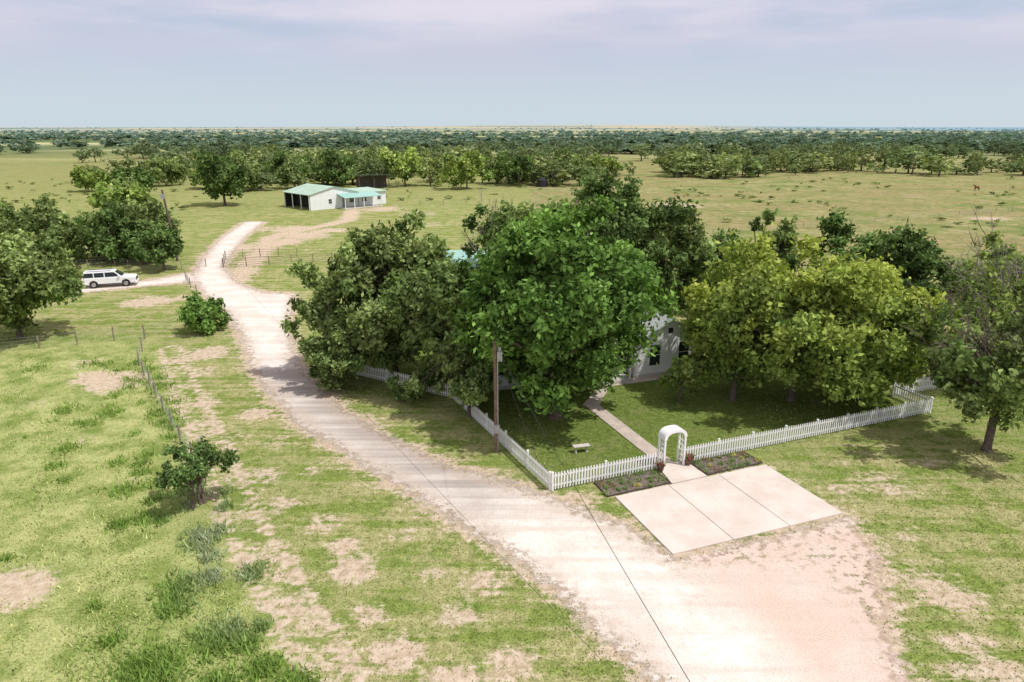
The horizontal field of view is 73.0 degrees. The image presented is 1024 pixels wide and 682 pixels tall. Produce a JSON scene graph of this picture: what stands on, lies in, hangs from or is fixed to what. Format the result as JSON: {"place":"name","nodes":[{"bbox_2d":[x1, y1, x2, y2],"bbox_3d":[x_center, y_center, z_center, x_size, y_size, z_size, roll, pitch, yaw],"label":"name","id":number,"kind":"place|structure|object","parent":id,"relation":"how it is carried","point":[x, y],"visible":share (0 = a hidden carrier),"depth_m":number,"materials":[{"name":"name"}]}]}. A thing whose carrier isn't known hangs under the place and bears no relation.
{"place":"outdoors","nodes":[
{"label":"outdoors","id":0,"kind":"place"},
{"bbox_2d":[0,334,283,681],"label":"meadow grass","id":1,"kind":"structure","parent":0,"point":[96,659],"depth_m":29.86,"materials":[{"name":"green plant"}]},
{"bbox_2d":[282,183,387,210],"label":"metal barn","id":2,"kind":"structure","parent":0,"point":[312,197],"depth_m":160.78,"materials":[{"name":"white metal"}]},
{"bbox_2d":[446,249,484,270],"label":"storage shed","id":3,"kind":"structure","parent":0,"point":[458,254],"depth_m":77.87,"materials":[{"name":"teal metal"}]},
{"bbox_2d":[77,222,907,681],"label":"gravel road","id":4,"kind":"structure","parent":0,"point":[791,606],"depth_m":29.44,"materials":[{"name":"beige gravel"}]},
{"bbox_2d":[80,268,138,288],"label":"parked suv","id":5,"kind":"object","parent":4,"relation":"on","point":[97,277],"visible":0.98,"depth_m":80.79,"materials":[{"name":"white paint"}]},
{"bbox_2d":[184,271,197,294],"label":"wire fence","id":6,"kind":"object","parent":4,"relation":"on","point":[186,278],"visible":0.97,"depth_m":81.33,"materials":[{"name":"grey metal"}]},
{"bbox_2d":[0,125,1023,681],"bbox_3d":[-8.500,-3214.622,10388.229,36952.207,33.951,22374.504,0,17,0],"label":"ground","id":7,"kind":"structure","parent":0,"point":[190,359],"depth_m":38.73,"materials":[{"name":"green plant"}]},
{"bbox_2d":[0,197,23,237],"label":"mesquite tree","id":8,"kind":"object","parent":7,"relation":"on","point":[2,203],"visible":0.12,"depth_m":97.86,"materials":[{"name":"green plant"}]},
{"bbox_2d":[0,192,74,248],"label":"mesquite tree","id":9,"kind":"object","parent":7,"relation":"on","point":[9,215],"visible":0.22,"depth_m":94.91,"materials":[{"name":"green plant"}]},
{"bbox_2d":[0,228,85,338],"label":"oak tree","id":10,"kind":"object","parent":7,"relation":"on","point":[30,277],"visible":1,"depth_m":58.71,"materials":[{"name":"green plant"}]},
{"bbox_2d":[19,199,103,262],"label":"mesquite tree","id":11,"kind":"object","parent":7,"relation":"on","point":[60,229],"visible":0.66,"depth_m":92.89,"materials":[{"name":"green plant"}]},
{"bbox_2d":[69,165,114,191],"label":"mesquite tree","id":12,"kind":"object","parent":7,"relation":"on","point":[92,178],"visible":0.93,"depth_m":198.52,"materials":[{"name":"green plant"}]},
{"bbox_2d":[0,317,185,352],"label":"wire fence","id":13,"kind":"object","parent":7,"relation":"on","point":[77,341],"visible":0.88,"depth_m":60.05,"materials":[{"name":"brown wood"}]},
{"bbox_2d":[74,201,141,262],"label":"mesquite tree","id":14,"kind":"object","parent":7,"relation":"on","point":[107,247],"visible":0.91,"depth_m":93.56,"materials":[{"name":"green plant"}]},
{"bbox_2d":[90,193,147,249],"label":"mesquite tree","id":15,"kind":"object","parent":7,"relation":"on","point":[106,205],"visible":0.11,"depth_m":98.86,"materials":[{"name":"green plant"}]},
{"bbox_2d":[87,178,154,208],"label":"mesquite tree","id":16,"kind":"object","parent":7,"relation":"on","point":[127,189],"visible":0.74,"depth_m":144.91,"materials":[{"name":"green plant"}]},
{"bbox_2d":[109,166,157,191],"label":"mesquite tree","id":17,"kind":"object","parent":7,"relation":"on","point":[136,174],"visible":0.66,"depth_m":184.31,"materials":[{"name":"green plant"}]},
{"bbox_2d":[68,258,205,271],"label":"wire fence","id":18,"kind":"object","parent":7,"relation":"on","point":[137,263],"visible":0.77,"depth_m":91.82,"materials":[{"name":"brown wood"}]},
{"bbox_2d":[117,219,163,263],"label":"mesquite tree","id":19,"kind":"object","parent":7,"relation":"on","point":[127,237],"visible":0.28,"depth_m":92.97,"materials":[{"name":"green plant"}]},
{"bbox_2d":[108,197,183,247],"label":"mesquite tree","id":20,"kind":"object","parent":7,"relation":"on","point":[141,217],"visible":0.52,"depth_m":96.46,"materials":[{"name":"green plant"}]},
{"bbox_2d":[127,221,184,270],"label":"mesquite tree","id":21,"kind":"object","parent":7,"relation":"on","point":[170,241],"visible":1,"depth_m":88.31,"materials":[{"name":"green plant"}]},
{"bbox_2d":[0,355,326,681],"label":"tall weeds","id":22,"kind":"object","parent":7,"relation":"on","point":[260,664],"visible":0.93,"depth_m":27.96,"materials":[{"name":"green plant"}]},
{"bbox_2d":[140,156,186,185],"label":"mesquite tree","id":23,"kind":"object","parent":7,"relation":"on","point":[163,169],"visible":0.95,"depth_m":216.85,"materials":[{"name":"green plant"}]},
{"bbox_2d":[160,190,178,260],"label":"utility pole","id":24,"kind":"object","parent":7,"relation":"on","point":[162,196],"visible":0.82,"depth_m":94.95,"materials":[{"name":"brown wood"}]},
{"bbox_2d":[171,203,597,655],"bbox_3d":[-22.850,-6.666,54.674,0.009,2.410,97.328,-10,20,-29],"label":"power line","id":25,"kind":"object","parent":24,"relation":"attached to","point":[435,487],"visible":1,"depth_m":20.72,"materials":[{"name":"metal"}]},
{"bbox_2d":[137,325,206,482],"bbox_3d":[-24.862,3.135,48.571,1.241,1.291,30.901,-11,20,-31],"label":"wire fence","id":26,"kind":"object","parent":7,"relation":"on","point":[161,398],"visible":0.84,"depth_m":47.61,"materials":[{"name":"grey metal"}]},
{"bbox_2d":[150,435,242,508],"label":"tree","id":27,"kind":"object","parent":7,"relation":"on","point":[200,456],"visible":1,"depth_m":33.51,"materials":[{"name":"green plant"}]},
{"bbox_2d":[188,162,206,185],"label":"mesquite tree","id":28,"kind":"object","parent":7,"relation":"on","point":[199,180],"visible":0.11,"depth_m":205.76,"materials":[{"name":"green plant"}]},
{"bbox_2d":[175,291,233,334],"bbox_3d":[-28.119,-2.754,63.133,4.713,4.124,4.376,-15,22,-39],"label":"juniper bush","id":29,"kind":"object","parent":7,"relation":"on","point":[196,314],"visible":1,"depth_m":62.25,"materials":[{"name":"green plant"}]},
{"bbox_2d":[188,150,249,205],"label":"oak tree","id":30,"kind":"object","parent":7,"relation":"on","point":[221,175],"visible":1,"depth_m":160.84,"materials":[{"name":"green plant"}]},
{"bbox_2d":[229,149,260,171],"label":"mesquite tree","id":31,"kind":"object","parent":7,"relation":"on","point":[238,156],"visible":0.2,"depth_m":222.51,"materials":[{"name":"green plant"}]},
{"bbox_2d":[238,160,261,191],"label":"mesquite tree","id":32,"kind":"object","parent":7,"relation":"on","point":[252,170],"visible":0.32,"depth_m":198.67,"materials":[{"name":"green plant"}]},
{"bbox_2d":[222,248,296,267],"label":"pipe fence","id":33,"kind":"object","parent":7,"relation":"on","point":[278,254],"visible":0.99,"depth_m":99.51,"materials":[{"name":"brown metal"}]},
{"bbox_2d":[224,252,331,265],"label":"pipe fence","id":34,"kind":"object","parent":7,"relation":"on","point":[290,255],"visible":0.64,"depth_m":94.34,"materials":[{"name":"brown metal"}]},
{"bbox_2d":[259,148,298,181],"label":"mesquite tree","id":35,"kind":"object","parent":7,"relation":"on","point":[279,154],"visible":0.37,"depth_m":226.18,"materials":[{"name":"green plant"}]},
{"bbox_2d":[274,158,312,186],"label":"mesquite tree","id":36,"kind":"object","parent":7,"relation":"on","point":[302,170],"visible":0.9,"depth_m":206.44,"materials":[{"name":"green plant"}]},
{"bbox_2d":[304,145,357,185],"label":"mesquite tree","id":37,"kind":"object","parent":7,"relation":"on","point":[331,157],"visible":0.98,"depth_m":216.49,"materials":[{"name":"green plant"}]},
{"bbox_2d":[294,327,370,391],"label":"pecan tree","id":38,"kind":"object","parent":7,"relation":"on","point":[323,364],"visible":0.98,"depth_m":47.73,"materials":[{"name":"green plant"}]},
{"bbox_2d":[279,241,390,375],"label":"pecan tree","id":39,"kind":"object","parent":7,"relation":"on","point":[326,297],"visible":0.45,"depth_m":49.28,"materials":[{"name":"green plant"}]},
{"bbox_2d":[354,174,390,187],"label":"pole shed","id":40,"kind":"structure","parent":7,"relation":"on","point":[369,181],"depth_m":214.08,"materials":[{"name":"brown wood"}]},
{"bbox_2d":[359,147,393,170],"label":"mesquite tree","id":41,"kind":"object","parent":7,"relation":"on","point":[371,152],"visible":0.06,"depth_m":231.39,"materials":[{"name":"green plant"}]},
{"bbox_2d":[319,209,454,375],"bbox_3d":[-8.709,-3.564,51.300,11.585,12.670,11.381,-9,19,-27],"label":"pecan tree","id":42,"kind":"object","parent":7,"relation":"on","point":[383,252],"visible":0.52,"depth_m":48.34,"materials":[{"name":"green plant"}]},
{"bbox_2d":[377,145,425,185],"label":"mesquite tree","id":43,"kind":"object","parent":7,"relation":"on","point":[399,163],"visible":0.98,"depth_m":214.82,"materials":[{"name":"green plant"}]},
{"bbox_2d":[383,364,436,402],"bbox_3d":[-6.639,2.926,47.346,2.860,2.609,3.492,10,20,29],"label":"shrub","id":44,"kind":"object","parent":7,"relation":"on","point":[421,373],"visible":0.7,"depth_m":46.99,"materials":[{"name":"green plant"}]},
{"bbox_2d":[378,232,491,398],"bbox_3d":[-4.456,-1.543,47.465,10.662,11.077,10.799,2,17,7],"label":"pecan tree","id":45,"kind":"object","parent":7,"relation":"on","point":[417,293],"visible":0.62,"depth_m":44.82,"materials":[{"name":"green plant"}]},
{"bbox_2d":[421,152,456,178],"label":"mesquite tree","id":46,"kind":"object","parent":7,"relation":"on","point":[435,162],"visible":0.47,"depth_m":230.15,"materials":[{"name":"green plant"}]},
{"bbox_2d":[437,150,493,188],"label":"mesquite tree","id":47,"kind":"object","parent":7,"relation":"on","point":[467,167],"visible":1,"depth_m":205.30,"materials":[{"name":"green plant"}]},
{"bbox_2d":[432,348,501,416],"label":"ornamental tree","id":48,"kind":"object","parent":7,"relation":"on","point":[469,387],"visible":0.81,"depth_m":43.04,"materials":[{"name":"green plant"}]},
{"bbox_2d":[458,185,513,296],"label":"mesquite tree","id":49,"kind":"object","parent":7,"relation":"on","point":[484,236],"visible":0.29,"depth_m":73.79,"materials":[{"name":"green plant"}]},
{"bbox_2d":[479,153,505,183],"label":"mesquite tree","id":50,"kind":"object","parent":7,"relation":"on","point":[497,166],"visible":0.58,"depth_m":226.10,"materials":[{"name":"green plant"}]},
{"bbox_2d":[493,341,501,452],"bbox_3d":[-0.794,3.301,39.046,0.509,6.803,0.448,0,17,0],"label":"utility pole","id":51,"kind":"object","parent":7,"relation":"on","point":[497,357],"visible":1,"depth_m":38.95,"materials":[{"name":"brown wood"}]},
{"bbox_2d":[496,352,538,462],"bbox_3d":[0.399,3.884,37.840,0.022,6.212,3.840,-15,23,-41],"label":"guy wire","id":52,"kind":"object","parent":51,"relation":"attached to","point":[518,409],"visible":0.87,"depth_m":37.85,"materials":[{"name":"grey metal"}]},
{"bbox_2d":[496,347,689,681],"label":"power line","id":53,"kind":"object","parent":51,"relation":"attached to","point":[606,540],"visible":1,"depth_m":18.80,"materials":[{"name":"metal"}]},
{"bbox_2d":[356,365,659,490],"bbox_3d":[-4.896,4.250,45.333,29.591,1.070,6.007,15,23,40],"label":"picket fence","id":54,"kind":"object","parent":7,"relation":"on","point":[480,417],"visible":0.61,"depth_m":37.56,"materials":[{"name":"white paint"}]},
{"bbox_2d":[433,199,586,204],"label":"wire fence","id":55,"kind":"object","parent":7,"relation":"on","point":[489,201],"visible":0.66,"depth_m":167.34,"materials":[{"name":"brown wood"}]},
{"bbox_2d":[0,136,1023,189],"bbox_3d":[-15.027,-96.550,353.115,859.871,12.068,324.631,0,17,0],"label":"distant trees","id":56,"kind":"object","parent":7,"relation":"on","point":[687,159],"visible":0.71,"depth_m":284.36,"materials":[{"name":"green plant"}]},
{"bbox_2d":[0,125,1023,153],"bbox_3d":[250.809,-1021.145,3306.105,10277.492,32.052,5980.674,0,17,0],"label":"distant trees","id":57,"kind":"object","parent":7,"relation":"on","point":[356,138],"visible":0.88,"depth_m":849.33,"materials":[{"name":"green plant"}]},
{"bbox_2d":[4,176,1023,338],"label":"pasture brush","id":58,"kind":"object","parent":7,"relation":"on","point":[728,219],"visible":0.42,"depth_m":187.14,"materials":[{"name":"green plant"}]},
{"bbox_2d":[496,151,534,184],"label":"mesquite tree","id":59,"kind":"object","parent":7,"relation":"on","point":[524,163],"visible":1,"depth_m":216.64,"materials":[{"name":"green plant"}]},
{"bbox_2d":[483,188,590,254],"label":"oak tree","id":60,"kind":"object","parent":7,"relation":"on","point":[509,213],"visible":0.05,"depth_m":58.49,"materials":[{"name":"green plant"}]},
{"bbox_2d":[537,178,547,186],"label":"water tank","id":61,"kind":"object","parent":7,"relation":"on","point":[542,182],"visible":1,"depth_m":215.78,"materials":[{"name":"grey metal"}]},
{"bbox_2d":[539,365,563,386],"bbox_3d":[2.369,2.174,48.774,3.728,3.201,3.579,13,22,37],"label":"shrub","id":62,"kind":"object","parent":7,"relation":"on","point":[555,372],"visible":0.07,"depth_m":47.72,"materials":[{"name":"green plant"}]},
{"bbox_2d":[443,195,680,419],"bbox_3d":[2.771,-1.802,42.654,14.227,14.416,12.936,16,23,42],"label":"oak tree","id":63,"kind":"object","parent":7,"relation":"on","point":[553,277],"visible":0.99,"depth_m":39.93,"materials":[{"name":"green plant"}]},
{"bbox_2d":[547,147,587,173],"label":"mesquite tree","id":64,"kind":"object","parent":7,"relation":"on","point":[577,159],"visible":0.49,"depth_m":244.56,"materials":[{"name":"green plant"}]},
{"bbox_2d":[572,443,589,453],"bbox_3d":[4.000,6.221,40.030,1.000,0.440,0.360,-4,18,-14],"label":"garden bench","id":65,"kind":"object","parent":7,"relation":"on","point":[585,445],"visible":1,"depth_m":39.92,"materials":[{"name":"stone"}]},
{"bbox_2d":[461,312,701,390],"bbox_3d":[4.574,-0.188,54.005,18.750,4.620,10.600,-6,18,-20],"label":"farmhouse","id":66,"kind":"object","parent":7,"relation":"on","point":[671,346],"visible":0.18,"depth_m":51.76,"materials":[{"name":"white"}]},
{"bbox_2d":[498,327,689,376],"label":"windows","id":67,"kind":"structure","parent":66,"relation":"in","point":[681,350],"depth_m":51.87,"materials":[{"name":"black glass"}]},
{"bbox_2d":[588,152,622,172],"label":"mesquite tree","id":68,"kind":"object","parent":7,"relation":"on","point":[606,163],"visible":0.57,"depth_m":251.31,"materials":[{"name":"green plant"}]},
{"bbox_2d":[552,169,698,295],"bbox_3d":[7.692,-6.748,57.801,13.160,14.908,11.328,-5,18,-16],"label":"oak tree","id":69,"kind":"object","parent":7,"relation":"on","point":[629,218],"visible":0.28,"depth_m":55.04,"materials":[{"name":"green plant"}]},
{"bbox_2d":[594,469,670,496],"bbox_3d":[6.309,7.474,36.574,3.840,0.089,1.649,-7,18,-21],"label":"flower bed","id":70,"kind":"object","parent":7,"relation":"on","point":[613,492],"visible":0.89,"depth_m":36.46,"materials":[{"name":"brown soil"}]},
{"bbox_2d":[595,478,606,485],"bbox_3d":[4.711,7.356,36.400,0.656,0.304,0.599,-14,22,-38],"label":"bedding plant","id":71,"kind":"object","parent":70,"relation":"on","point":[600,482],"visible":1,"depth_m":36.32,"materials":[{"name":"green plant"}]},
{"bbox_2d":[582,373,706,483],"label":"concrete walkway","id":72,"kind":"structure","parent":7,"relation":"on","point":[676,472],"depth_m":41.72,"materials":[{"name":"beige concrete"}]},
{"bbox_2d":[656,459,668,471],"bbox_3d":[8.061,6.748,37.683,0.698,0.702,0.751,15,23,41],"label":"flower pot","id":73,"kind":"object","parent":72,"relation":"on","point":[661,466],"visible":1,"depth_m":37.61,"materials":[{"name":"brown ceramic"}]},
{"bbox_2d":[658,425,686,468],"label":"garden arch","id":74,"kind":"structure","parent":72,"relation":"on","point":[665,433],"depth_m":37.87,"materials":[{"name":"white paint"}]},
{"bbox_2d":[684,454,693,465],"bbox_3d":[9.819,6.531,38.334,0.729,0.730,0.684,4,18,13],"label":"flower pot","id":75,"kind":"object","parent":72,"relation":"on","point":[688,459],"visible":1,"depth_m":38.27,"materials":[{"name":"brown ceramic"}]},
{"bbox_2d":[632,200,717,314],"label":"oak tree","id":76,"kind":"object","parent":7,"relation":"on","point":[694,245],"visible":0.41,"depth_m":57.65,"materials":[{"name":"green plant"}]},
{"bbox_2d":[656,355,699,402],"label":"elm sapling","id":77,"kind":"object","parent":7,"relation":"on","point":[683,365],"visible":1,"depth_m":46.65,"materials":[{"name":"green plant"}]},
{"bbox_2d":[683,227,749,285],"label":"oak tree","id":78,"kind":"object","parent":7,"relation":"on","point":[721,237],"visible":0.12,"depth_m":67.50,"materials":[{"name":"green plant"}]},
{"bbox_2d":[691,451,762,474],"bbox_3d":[12.004,6.809,38.724,3.785,0.089,1.584,-7,18,-20],"label":"flower bed","id":79,"kind":"object","parent":7,"relation":"on","point":[723,458],"visible":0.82,"depth_m":38.62,"materials":[{"name":"brown soil"}]},
{"bbox_2d":[615,464,842,554],"bbox_3d":[10.628,8.130,34.488,9.649,0.070,5.431,-6,18,-20],"label":"concrete parking pad","id":80,"kind":"object","parent":7,"relation":"on","point":[685,516],"visible":1,"depth_m":34.12,"materials":[{"name":"beige concrete"}]},
{"bbox_2d":[678,276,808,401],"bbox_3d":[15.530,-0.109,46.415,8.029,8.958,7.691,-2,17,-6],"label":"elm tree","id":81,"kind":"object","parent":7,"relation":"on","point":[742,360],"visible":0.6,"depth_m":45.52,"materials":[{"name":"green plant"}]},
{"bbox_2d":[743,207,806,269],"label":"oak tree","id":82,"kind":"object","parent":7,"relation":"on","point":[786,230],"visible":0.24,"depth_m":66.51,"materials":[{"name":"green plant"}]},
{"bbox_2d":[680,222,910,405],"bbox_3d":[18.935,-1.557,45.826,14.271,12.073,13.741,-4,18,-13],"label":"elm tree","id":83,"kind":"object","parent":7,"relation":"on","point":[835,285],"visible":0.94,"depth_m":42.43,"materials":[{"name":"green plant"}]},
{"bbox_2d":[681,377,957,461],"bbox_3d":[22.410,4.591,44.231,28.316,1.070,3.134,-10,20,-29],"label":"picket fence","id":84,"kind":"object","parent":7,"relation":"on","point":[897,392],"visible":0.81,"depth_m":42.40,"materials":[{"name":"white paint"}]},
{"bbox_2d":[706,206,1021,232],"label":"wire fence","id":85,"kind":"object","parent":7,"relation":"on","point":[889,217],"visible":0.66,"depth_m":139.26,"materials":[{"name":"brown wood"}]},
{"bbox_2d":[775,204,964,320],"bbox_3d":[29.228,-5.096,57.160,15.110,12.131,11.238,6,18,20],"label":"oak tree","id":86,"kind":"object","parent":7,"relation":"on","point":[916,256],"visible":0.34,"depth_m":55.53,"materials":[{"name":"green plant"}]},
{"bbox_2d":[825,265,951,412],"bbox_3d":[23.625,-0.249,46.248,9.500,9.324,9.246,11,20,32],"label":"elm tree","id":87,"kind":"object","parent":7,"relation":"on","point":[906,372],"visible":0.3,"depth_m":43.30,"materials":[{"name":"green plant"}]},
{"bbox_2d":[905,250,1023,452],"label":"hackberry tree","id":88,"kind":"object","parent":7,"relation":"on","point":[975,371],"visible":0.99,"depth_m":37.85,"materials":[{"name":"green plant"}]},
{"bbox_2d":[931,201,1023,314],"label":"hackberry tree","id":89,"kind":"object","parent":7,"relation":"on","point":[994,238],"visible":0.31,"depth_m":56.76,"materials":[{"name":"green plant"}]},
{"bbox_2d":[938,237,1023,356],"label":"hackberry tree","id":90,"kind":"object","parent":7,"relation":"on","point":[999,294],"visible":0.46,"depth_m":48.53,"materials":[{"name":"green plant"}]},
{"bbox_2d":[0,0,1023,126],"label":"sky","id":91,"kind":"structure","parent":0,"point":[64,63],"materials":[{"name":"blue"}]}
]}

